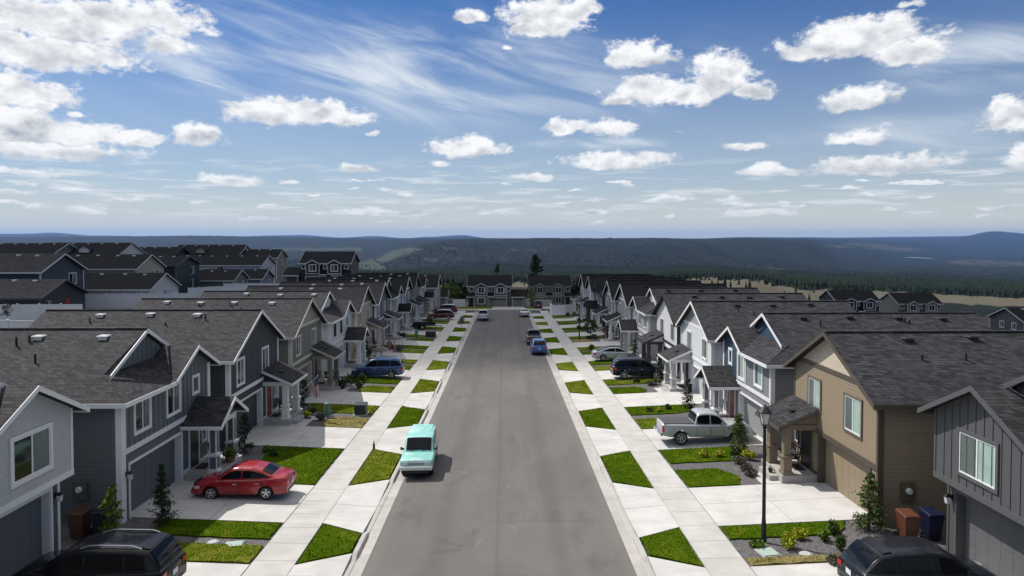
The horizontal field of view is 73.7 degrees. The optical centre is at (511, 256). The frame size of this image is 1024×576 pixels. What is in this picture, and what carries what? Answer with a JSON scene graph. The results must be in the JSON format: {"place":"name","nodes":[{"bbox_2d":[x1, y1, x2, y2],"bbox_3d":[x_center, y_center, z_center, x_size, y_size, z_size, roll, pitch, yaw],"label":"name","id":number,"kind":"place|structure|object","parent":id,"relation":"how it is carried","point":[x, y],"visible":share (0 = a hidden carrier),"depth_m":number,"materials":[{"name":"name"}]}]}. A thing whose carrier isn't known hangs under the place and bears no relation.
{"place":"outdoors","nodes":[
{"label":"outdoors","id":0,"kind":"place"},
{"bbox_2d":[131,311,473,575],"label":"driveway","id":1,"kind":"structure","parent":0,"point":[354,507],"depth_m":31.68,"materials":[{"name":"concrete"}]},
{"bbox_2d":[11,529,186,575],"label":"parked car","id":2,"kind":"object","parent":1,"relation":"on","point":[124,553],"visible":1,"depth_m":21.33,"materials":[{"name":"black paint"}]},
{"bbox_2d":[191,460,296,498],"bbox_3d":[-12.321,10.244,31.520,4.364,1.422,1.875,0,0,-1],"label":"parked car","id":3,"kind":"object","parent":1,"relation":"on","point":[265,479],"visible":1,"depth_m":30.77,"materials":[{"name":"red paint"}]},
{"bbox_2d":[351,356,404,377],"bbox_3d":[-12.141,10.022,62.085,4.644,1.819,2.026,0,0,-1],"label":"parked car","id":4,"kind":"object","parent":1,"relation":"on","point":[391,367],"visible":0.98,"depth_m":61.27,"materials":[{"name":"blue paint"}]},
{"bbox_2d":[427,309,454,318],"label":"parked car","id":5,"kind":"object","parent":1,"relation":"on","point":[444,313],"visible":0.98,"depth_m":117.67,"materials":[{"name":"red paint"}]},
{"bbox_2d":[242,311,465,575],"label":"sidewalk","id":6,"kind":"structure","parent":0,"point":[284,549],"depth_m":33.05,"materials":[{"name":"concrete"}]},
{"bbox_2d":[361,310,636,575],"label":"road","id":7,"kind":"structure","parent":0,"point":[510,486],"depth_m":33.15,"materials":[{"name":"asphalt"}]},
{"bbox_2d":[343,311,477,575],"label":"kerb","id":8,"kind":"structure","parent":7,"relation":"on","point":[364,547],"depth_m":31.23,"materials":[{"name":"concrete"}]},
{"bbox_2d":[399,424,437,473],"bbox_3d":[-4.943,10.397,36.732,1.949,1.772,4.732,0,0,-2],"label":"parked car","id":9,"kind":"object","parent":7,"relation":"on","point":[419,453],"visible":1,"depth_m":35.91,"materials":[{"name":"teal paint"}]},
{"bbox_2d":[525,329,541,344],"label":"parked truck","id":10,"kind":"object","parent":7,"relation":"on","point":[531,334],"visible":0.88,"depth_m":87.41,"materials":[{"name":"grey paint"}]},
{"bbox_2d":[529,338,546,353],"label":"parked car","id":11,"kind":"object","parent":7,"relation":"on","point":[538,345],"visible":1,"depth_m":77.39,"materials":[{"name":"blue paint"}]},
{"bbox_2d":[529,311,654,575],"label":"kerb","id":12,"kind":"structure","parent":7,"relation":"on","point":[637,554],"depth_m":33.19,"materials":[{"name":"concrete"}]},
{"bbox_2d":[458,306,549,309],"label":"driveway","id":13,"kind":"structure","parent":0,"point":[513,308],"depth_m":149.74,"materials":[{"name":"concrete"}]},
{"bbox_2d":[0,231,1023,574],"bbox_3d":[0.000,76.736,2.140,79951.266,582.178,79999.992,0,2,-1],"label":"ground","id":14,"kind":"structure","parent":0,"point":[992,253],"depth_m":6284.38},
{"bbox_2d":[0,318,33,327],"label":"vinyl fence","id":15,"kind":"object","parent":14,"relation":"on","point":[7,323],"visible":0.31,"depth_m":59.49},
{"bbox_2d":[0,243,76,253],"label":"house","id":16,"kind":"structure","parent":14,"relation":"on","point":[66,248],"depth_m":160.26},
{"bbox_2d":[0,303,82,320],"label":"vinyl fence","id":17,"kind":"object","parent":14,"relation":"on","point":[30,312],"visible":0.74,"depth_m":78.51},
{"bbox_2d":[0,253,87,287],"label":"house","id":18,"kind":"structure","parent":14,"relation":"on","point":[40,266],"depth_m":94.23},
{"bbox_2d":[0,382,89,575],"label":"house","id":19,"kind":"structure","parent":14,"relation":"on","point":[36,449],"depth_m":23.35,"materials":[{"name":"grey"}]},
{"bbox_2d":[0,496,41,575],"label":"garage door","id":20,"kind":"structure","parent":19,"relation":"in","point":[20,530],"depth_m":23.58,"materials":[{"name":"grey metal"}]},
{"bbox_2d":[9,421,53,489],"bbox_3d":[-16.127,6.645,22.950,0.055,1.660,2.060,0,2,-1],"label":"window","id":21,"kind":"structure","parent":19,"relation":"in","point":[31,455],"depth_m":22.89,"materials":[{"name":"glass"}]},
{"bbox_2d":[0,279,89,308],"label":"house","id":22,"kind":"structure","parent":14,"relation":"on","point":[38,291],"depth_m":83.59,"materials":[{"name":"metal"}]},
{"bbox_2d":[68,243,146,253],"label":"house","id":23,"kind":"structure","parent":14,"relation":"on","point":[108,248],"depth_m":166.22,"materials":[{"name":"white"}]},
{"bbox_2d":[67,254,166,272],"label":"house","id":24,"kind":"structure","parent":14,"relation":"on","point":[122,263],"depth_m":117.73,"materials":[{"name":"beige"}]},
{"bbox_2d":[0,327,248,523],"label":"house","id":25,"kind":"structure","parent":14,"relation":"on","point":[143,393],"depth_m":30.14,"materials":[{"name":"grey"}]},
{"bbox_2d":[72,480,88,499],"bbox_3d":[-17.432,9.449,27.529,0.560,0.750,0.269,0,2,-1],"label":"electric meter","id":26,"kind":"object","parent":25,"relation":"attached to","point":[80,488],"visible":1,"depth_m":27.51,"materials":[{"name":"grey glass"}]},
{"bbox_2d":[133,397,151,435],"bbox_3d":[-15.803,6.730,29.209,0.055,1.550,1.400,0,2,-1],"label":"window","id":27,"kind":"structure","parent":25,"relation":"in","point":[141,420],"depth_m":29.18,"materials":[{"name":"white plastic"}]},
{"bbox_2d":[130,439,174,510],"bbox_3d":[-16.191,9.800,30.541,0.056,2.459,4.458,0,2,-1],"label":"garage door","id":28,"kind":"structure","parent":25,"relation":"in","point":[144,470],"depth_m":30.45,"materials":[{"name":"grey metal"}]},
{"bbox_2d":[166,380,181,418],"bbox_3d":[-15.836,6.653,31.958,0.055,1.550,1.400,0,2,-1],"label":"window","id":29,"kind":"structure","parent":25,"relation":"in","point":[173,400],"depth_m":31.93,"materials":[{"name":"white plastic"}]},
{"bbox_2d":[190,430,198,467],"bbox_3d":[-15.872,9.457,34.122,0.079,2.075,0.930,0,2,-1],"label":"door","id":30,"kind":"structure","parent":25,"relation":"in","point":[194,452],"depth_m":34.15,"materials":[{"name":"silver metal"}]},
{"bbox_2d":[192,373,199,395],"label":"window","id":31,"kind":"structure","parent":25,"relation":"in","point":[195,378],"depth_m":34.25,"materials":[{"name":"white plastic"}]},
{"bbox_2d":[223,442,238,462],"bbox_3d":[-14.303,10.005,34.803,0.839,0.939,0.935,0,2,-1],"label":"flower pot","id":32,"kind":"object","parent":25,"relation":"on","point":[229,454],"visible":1,"depth_m":34.70,"materials":[{"name":"ceramic"}]},
{"bbox_2d":[84,273,181,293],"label":"house","id":33,"kind":"structure","parent":14,"relation":"on","point":[130,283],"depth_m":107.10,"materials":[{"name":"white"}]},
{"bbox_2d":[85,293,193,308],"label":"vinyl fence","id":34,"kind":"object","parent":14,"relation":"on","point":[109,301],"visible":0.66,"depth_m":99.73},
{"bbox_2d":[139,247,189,255],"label":"house","id":35,"kind":"structure","parent":14,"relation":"on","point":[167,251],"depth_m":180.31,"materials":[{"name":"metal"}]},
{"bbox_2d":[29,309,307,447],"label":"house","id":36,"kind":"structure","parent":14,"relation":"on","point":[252,372],"depth_m":41.73,"materials":[{"name":"grey"}]},
{"bbox_2d":[236,356,244,387],"bbox_3d":[-15.935,6.764,40.089,0.055,1.650,1.250,0,2,-1],"label":"window","id":37,"kind":"structure","parent":36,"relation":"in","point":[240,362],"depth_m":40.06,"materials":[{"name":"white plastic"}]},
{"bbox_2d":[236,393,256,438],"bbox_3d":[-16.323,9.783,41.444,0.056,2.459,4.458,0,2,-1],"label":"garage door","id":38,"kind":"structure","parent":36,"relation":"in","point":[251,402],"depth_m":42.43,"materials":[{"name":"grey metal"}]},
{"bbox_2d":[261,345,268,369],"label":"window","id":39,"kind":"structure","parent":36,"relation":"in","point":[266,361],"depth_m":44.25,"materials":[{"name":"white plastic"}]},
{"bbox_2d":[155,256,201,292],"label":"house","id":40,"kind":"structure","parent":14,"relation":"on","point":[184,271],"depth_m":133.89,"materials":[{"name":"grey"}]},
{"bbox_2d":[178,245,249,254],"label":"house","id":41,"kind":"structure","parent":14,"relation":"on","point":[215,249],"depth_m":187.73,"materials":[{"name":"beige"}]},
{"bbox_2d":[188,286,247,297],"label":"vinyl fence","id":42,"kind":"object","parent":14,"relation":"on","point":[198,291],"visible":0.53,"depth_m":123.09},
{"bbox_2d":[199,270,249,286],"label":"house","id":43,"kind":"structure","parent":14,"relation":"on","point":[211,278],"depth_m":144.02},
{"bbox_2d":[181,255,276,282],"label":"house","id":44,"kind":"structure","parent":14,"relation":"on","point":[237,261],"depth_m":166.37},
{"bbox_2d":[134,298,344,404],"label":"house","id":45,"kind":"structure","parent":14,"relation":"on","point":[303,346],"depth_m":53.15,"materials":[{"name":"grey"}]},
{"bbox_2d":[204,269,275,282],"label":"house","id":46,"kind":"structure","parent":14,"relation":"on","point":[261,275],"depth_m":156.31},
{"bbox_2d":[241,249,288,282],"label":"house","id":47,"kind":"structure","parent":14,"relation":"on","point":[279,256],"depth_m":188.32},
{"bbox_2d":[61,310,474,575],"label":"gravel","id":48,"kind":"structure","parent":14,"relation":"on","point":[254,453],"depth_m":28.08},
{"bbox_2d":[66,505,93,538],"bbox_3d":[-16.668,10.291,26.396,0.620,1.118,0.822,0,2,-1],"label":"wheeled bin","id":49,"kind":"object","parent":48,"relation":"on","point":[78,517],"visible":0.98,"depth_m":26.10,"materials":[{"name":"plastic"}]},
{"bbox_2d":[90,504,116,533],"bbox_3d":[-15.870,10.290,26.556,0.620,1.119,0.822,0,2,-1],"label":"wheeled bin","id":50,"kind":"object","parent":48,"relation":"on","point":[96,515],"visible":0.35,"depth_m":26.20,"materials":[{"name":"plastic"}]},
{"bbox_2d":[97,483,124,531],"bbox_3d":[-15.266,9.756,26.014,1.084,2.256,0.969,0,2,-1],"label":"young tree","id":51,"kind":"object","parent":48,"relation":"on","point":[105,504],"visible":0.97,"depth_m":25.91,"materials":[{"name":"green plant"}]},
{"bbox_2d":[145,463,179,525],"bbox_3d":[-14.172,9.672,27.707,1.079,2.583,1.449,0,2,-1],"label":"spruce","id":52,"kind":"object","parent":48,"relation":"on","point":[162,502],"visible":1,"depth_m":27.57,"materials":[{"name":"green plant"}]},
{"bbox_2d":[236,413,255,454],"bbox_3d":[-14.792,9.728,37.636,1.267,2.341,1.250,0,2,-1],"label":"spruce","id":53,"kind":"object","parent":48,"relation":"on","point":[244,432],"visible":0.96,"depth_m":37.66,"materials":[{"name":"green plant"}]},
{"bbox_2d":[299,379,310,408],"bbox_3d":[-14.914,9.755,48.638,1.083,2.253,1.298,-1,2,-39],"label":"spruce","id":54,"kind":"object","parent":48,"relation":"on","point":[303,386],"visible":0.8,"depth_m":48.65,"materials":[{"name":"green plant"}]},
{"bbox_2d":[157,315,472,563],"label":"grass","id":55,"kind":"structure","parent":48,"relation":"on","point":[310,465],"depth_m":34.59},
{"bbox_2d":[352,402,368,415],"bbox_3d":[-10.578,10.662,47.791,1.000,0.790,1.000,0,2,-1],"label":"transformer box","id":56,"kind":"object","parent":48,"relation":"on","point":[360,408],"visible":1,"depth_m":47.40,"materials":[{"name":"metal"}]},
{"bbox_2d":[200,291,370,377],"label":"house","id":57,"kind":"structure","parent":14,"relation":"on","point":[338,330],"depth_m":64.61,"materials":[{"name":"white"}]},
{"bbox_2d":[245,285,388,358],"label":"house","id":58,"kind":"structure","parent":14,"relation":"on","point":[361,298],"depth_m":75.53,"materials":[{"name":"beige"}]},
{"bbox_2d":[282,252,360,281],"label":"house","id":59,"kind":"structure","parent":14,"relation":"on","point":[318,265],"depth_m":149.62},
{"bbox_2d":[279,282,402,344],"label":"house","id":60,"kind":"structure","parent":14,"relation":"on","point":[380,292],"depth_m":86.64,"materials":[{"name":"stone"}]},
{"bbox_2d":[304,279,413,333],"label":"house","id":61,"kind":"structure","parent":14,"relation":"on","point":[395,305],"depth_m":98.05,"materials":[{"name":"grey"}]},
{"bbox_2d":[325,276,422,324],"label":"house","id":62,"kind":"structure","parent":14,"relation":"on","point":[404,282],"depth_m":108.74,"materials":[{"name":"grey metal"}]},
{"bbox_2d":[342,274,429,318],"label":"house","id":63,"kind":"structure","parent":14,"relation":"on","point":[416,285],"depth_m":119.89,"materials":[{"name":"beige"}]},
{"bbox_2d":[355,273,435,312],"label":"house","id":64,"kind":"structure","parent":14,"relation":"on","point":[424,293],"depth_m":132.16,"materials":[{"name":"grey"}]},
{"bbox_2d":[419,275,441,307],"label":"house","id":65,"kind":"structure","parent":14,"relation":"on","point":[434,283],"depth_m":141.53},
{"bbox_2d":[440,282,461,301],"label":"tree","id":66,"kind":"object","parent":14,"relation":"on","point":[455,291],"visible":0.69,"depth_m":175.53,"materials":[{"name":"green plant"}]},
{"bbox_2d":[466,275,525,306],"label":"house","id":67,"kind":"structure","parent":14,"relation":"on","point":[490,291],"depth_m":159.67,"materials":[{"name":"beige"}]},
{"bbox_2d":[488,298,505,306],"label":"garage door","id":68,"kind":"structure","parent":67,"relation":"in","point":[492,302],"depth_m":159.37,"materials":[{"name":"white metal"}]},
{"bbox_2d":[523,254,543,282],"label":"pine","id":69,"kind":"object","parent":14,"relation":"on","point":[535,265],"visible":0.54,"depth_m":192.10,"materials":[{"name":"green plant"}]},
{"bbox_2d":[527,275,572,306],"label":"house","id":70,"kind":"structure","parent":14,"relation":"on","point":[552,289],"depth_m":163.28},
{"bbox_2d":[550,303,574,314],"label":"vinyl fence","id":71,"kind":"object","parent":14,"relation":"on","point":[560,309],"visible":0.82,"depth_m":127.27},
{"bbox_2d":[570,274,650,314],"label":"house","id":72,"kind":"structure","parent":14,"relation":"on","point":[582,284],"depth_m":129.41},
{"bbox_2d":[576,276,664,319],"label":"house","id":73,"kind":"structure","parent":14,"relation":"on","point":[591,281],"depth_m":118.23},
{"bbox_2d":[583,278,680,326],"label":"house","id":74,"kind":"structure","parent":14,"relation":"on","point":[597,302],"depth_m":108.05,"materials":[{"name":"black"}]},
{"bbox_2d":[592,280,701,335],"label":"house","id":75,"kind":"structure","parent":14,"relation":"on","point":[609,294],"depth_m":96.64,"materials":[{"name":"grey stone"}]},
{"bbox_2d":[287,241,1023,299],"bbox_3d":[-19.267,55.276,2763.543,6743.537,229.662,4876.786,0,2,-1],"label":"forest","id":76,"kind":"object","parent":14,"relation":"on","point":[456,275],"visible":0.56,"depth_m":2198.37,"materials":[{"name":"green plant"}]},
{"bbox_2d":[602,283,726,345],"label":"house","id":77,"kind":"structure","parent":14,"relation":"on","point":[625,293],"depth_m":85.61,"materials":[{"name":"grey"}]},
{"bbox_2d":[616,287,759,359],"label":"house","id":78,"kind":"structure","parent":14,"relation":"on","point":[642,322],"depth_m":74.99,"materials":[{"name":"grey"}]},
{"bbox_2d":[637,293,806,377],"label":"house","id":79,"kind":"structure","parent":14,"relation":"on","point":[668,311],"depth_m":64.15,"materials":[{"name":"grey wood"}]},
{"bbox_2d":[531,309,946,575],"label":"gravel","id":80,"kind":"structure","parent":14,"relation":"on","point":[816,545],"depth_m":27.23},
{"bbox_2d":[582,318,599,334],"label":"young tree","id":81,"kind":"object","parent":80,"relation":"on","point":[593,324],"visible":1,"depth_m":91.47,"materials":[{"name":"green plant"}]},
{"bbox_2d":[533,314,844,566],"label":"grass","id":82,"kind":"structure","parent":80,"relation":"on","point":[623,467],"depth_m":34.87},
{"bbox_2d":[681,378,696,408],"bbox_3d":[12.603,9.793,48.792,1.253,2.291,1.121,0,2,-1],"label":"spruce","id":83,"kind":"object","parent":80,"relation":"on","point":[689,397],"visible":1,"depth_m":48.63,"materials":[{"name":"green plant"}]},
{"bbox_2d":[727,412,751,453],"bbox_3d":[12.554,9.896,37.720,1.333,2.569,1.670,0,2,-1],"label":"spruce","id":84,"kind":"object","parent":80,"relation":"on","point":[737,425],"visible":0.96,"depth_m":37.60,"materials":[{"name":"green plant"}]},
{"bbox_2d":[758,404,771,542],"bbox_3d":[9.743,8.387,26.365,0.499,5.400,0.499,-1,2,-23],"label":"street lamp","id":85,"kind":"object","parent":80,"relation":"on","point":[765,412],"visible":0.98,"depth_m":26.31,"materials":[{"name":"black metal"}]},
{"bbox_2d":[754,547,781,557],"bbox_3d":[9.545,11.049,25.486,0.730,0.075,0.680,0,2,-12],"label":"utility box","id":86,"kind":"object","parent":80,"relation":"on","point":[768,552],"visible":1,"depth_m":25.39,"materials":[{"name":"concrete"}]},
{"bbox_2d":[780,531,797,548],"bbox_3d":[10.455,10.750,25.831,0.645,0.653,0.716,0,2,-1],"label":"shrub","id":87,"kind":"object","parent":80,"relation":"on","point":[788,540],"visible":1,"depth_m":25.75,"materials":[{"name":"yellow plant"}]},
{"bbox_2d":[791,526,808,539],"bbox_3d":[11.227,10.795,26.599,0.576,0.449,0.567,0,2,-1],"label":"shrub","id":88,"kind":"object","parent":80,"relation":"on","point":[801,533],"visible":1,"depth_m":26.50,"materials":[{"name":"yellow plant"}]},
{"bbox_2d":[827,519,840,536],"bbox_3d":[12.632,10.648,26.787,0.508,0.643,0.588,0,2,-1],"label":"shrub","id":89,"kind":"object","parent":80,"relation":"on","point":[833,528],"visible":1,"depth_m":26.71,"materials":[{"name":"green plant"}]},
{"bbox_2d":[848,473,892,532],"bbox_3d":[14.242,9.776,27.083,1.541,2.341,1.270,1,2,39],"label":"spruce","id":90,"kind":"object","parent":80,"relation":"on","point":[872,516],"visible":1,"depth_m":26.96,"materials":[{"name":"green plant"}]},
{"bbox_2d":[893,508,921,536],"bbox_3d":[15.088,10.281,26.081,0.620,1.118,0.822,0,2,-1],"label":"wheeled bin","id":91,"kind":"object","parent":80,"relation":"on","point":[908,520],"visible":0.83,"depth_m":25.78,"materials":[{"name":"plastic"}]},
{"bbox_2d":[917,507,944,539],"bbox_3d":[16.086,10.280,26.244,0.620,1.118,0.822,0,2,-1],"label":"wheeled bin","id":92,"kind":"object","parent":80,"relation":"on","point":[932,522],"visible":0.98,"depth_m":25.95,"materials":[{"name":"plastic"}]},
{"bbox_2d":[658,300,855,405],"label":"house","id":93,"kind":"structure","parent":14,"relation":"on","point":[703,324],"depth_m":52.92,"materials":[{"name":"white"}]},
{"bbox_2d":[694,312,991,448],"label":"house","id":94,"kind":"structure","parent":14,"relation":"on","point":[751,376],"depth_m":41.80,"materials":[{"name":"grey"}]},
{"bbox_2d":[737,351,744,381],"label":"window","id":95,"kind":"structure","parent":94,"relation":"in","point":[740,360],"depth_m":43.17,"materials":[{"name":"white plastic"}]},
{"bbox_2d":[744,397,762,437],"bbox_3d":[14.875,9.977,41.328,0.056,2.459,4.458,0,2,-1],"label":"garage door","id":96,"kind":"structure","parent":94,"relation":"in","point":[750,407],"depth_m":42.12,"materials":[{"name":"white metal"}]},
{"bbox_2d":[753,363,762,390],"bbox_3d":[14.514,6.925,40.238,0.055,1.680,1.380,0,2,-1],"label":"window","id":97,"kind":"structure","parent":94,"relation":"in","point":[758,370],"depth_m":40.22,"materials":[{"name":"white plastic"}]},
{"bbox_2d":[817,290,880,311],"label":"house","id":98,"kind":"structure","parent":14,"relation":"on","point":[863,300],"depth_m":170.44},
{"bbox_2d":[755,330,1023,525],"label":"house","id":99,"kind":"structure","parent":14,"relation":"on","point":[849,415],"depth_m":29.69,"materials":[{"name":"beige"}]},
{"bbox_2d":[802,430,809,469],"bbox_3d":[14.602,9.445,33.892,0.079,2.075,0.930,0,2,-1],"label":"door","id":100,"kind":"structure","parent":99,"relation":"in","point":[805,433],"depth_m":33.87,"materials":[{"name":"black metal"}]},
{"bbox_2d":[807,374,821,413],"bbox_3d":[14.602,6.632,32.978,0.055,1.600,1.400,0,2,-1],"label":"window","id":101,"kind":"structure","parent":99,"relation":"in","point":[814,385],"depth_m":32.94,"materials":[{"name":"glass"}]},
{"bbox_2d":[825,440,868,512],"bbox_3d":[15.008,9.788,30.320,0.056,2.459,4.458,0,2,-1],"label":"garage door","id":102,"kind":"structure","parent":99,"relation":"in","point":[844,472],"depth_m":30.67,"materials":[{"name":"beige metal"}]},
{"bbox_2d":[843,392,862,439],"bbox_3d":[14.646,6.834,29.357,0.055,1.700,1.550,0,2,-1],"label":"window","id":103,"kind":"structure","parent":99,"relation":"in","point":[852,405],"depth_m":29.31,"materials":[{"name":"glass"}]},
{"bbox_2d":[900,482,915,500],"bbox_3d":[15.873,9.438,27.334,0.560,0.750,0.269,0,2,-1],"label":"electric meter","id":104,"kind":"object","parent":99,"relation":"attached to","point":[907,491],"visible":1,"depth_m":27.31,"materials":[{"name":"brown glass"}]},
{"bbox_2d":[879,293,943,311],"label":"house","id":105,"kind":"structure","parent":14,"relation":"on","point":[910,302],"depth_m":175.04,"materials":[{"name":"grey"}]},
{"bbox_2d":[917,375,1023,575],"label":"house","id":106,"kind":"structure","parent":14,"relation":"on","point":[978,469],"depth_m":22.70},
{"bbox_2d":[956,426,999,494],"bbox_3d":[15.428,6.737,22.661,0.055,1.640,1.990,0,2,-1],"label":"window","id":107,"kind":"structure","parent":106,"relation":"in","point":[961,433],"depth_m":22.60,"materials":[{"name":"glass"}]},
{"bbox_2d":[965,498,1023,575],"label":"garage door","id":108,"kind":"structure","parent":106,"relation":"in","point":[992,541],"depth_m":23.07,"materials":[{"name":"grey metal"}]},
{"bbox_2d":[986,307,1023,329],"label":"house","id":109,"kind":"structure","parent":14,"relation":"on","point":[1008,318],"depth_m":129.83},
{"bbox_2d":[0,0,1023,237],"label":"sky","id":110,"kind":"structure","parent":0,"point":[326,118],"materials":[{"name":"blue"}]},
{"bbox_2d":[540,311,755,575],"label":"sidewalk","id":111,"kind":"structure","parent":0,"point":[715,550],"depth_m":33.08,"materials":[{"name":"concrete"}]},
{"bbox_2d":[532,312,866,575],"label":"driveway","id":112,"kind":"structure","parent":0,"point":[646,510],"depth_m":31.13,"materials":[{"name":"concrete"}]},
{"bbox_2d":[591,345,639,360],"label":"parked car","id":113,"kind":"object","parent":112,"relation":"on","point":[603,353],"visible":0.82,"depth_m":71.02,"materials":[{"name":"silver paint"}]},
{"bbox_2d":[610,356,663,378],"bbox_3d":[11.348,9.963,61.469,4.844,1.832,2.088,0,0,-1],"label":"parked car","id":114,"kind":"object","parent":112,"relation":"on","point":[622,367],"visible":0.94,"depth_m":60.61,"materials":[{"name":"paint"}]},
{"bbox_2d":[654,408,756,444],"bbox_3d":[11.401,9.997,40.511,5.632,1.845,2.102,0,0,-1],"label":"parked truck","id":115,"kind":"object","parent":112,"relation":"on","point":[702,422],"visible":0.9,"depth_m":39.65,"materials":[{"name":"silver paint"}]},
{"bbox_2d":[837,536,996,575],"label":"parked car","id":116,"kind":"object","parent":112,"relation":"on","point":[893,556],"visible":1,"depth_m":21.34,"materials":[{"name":"paint"}]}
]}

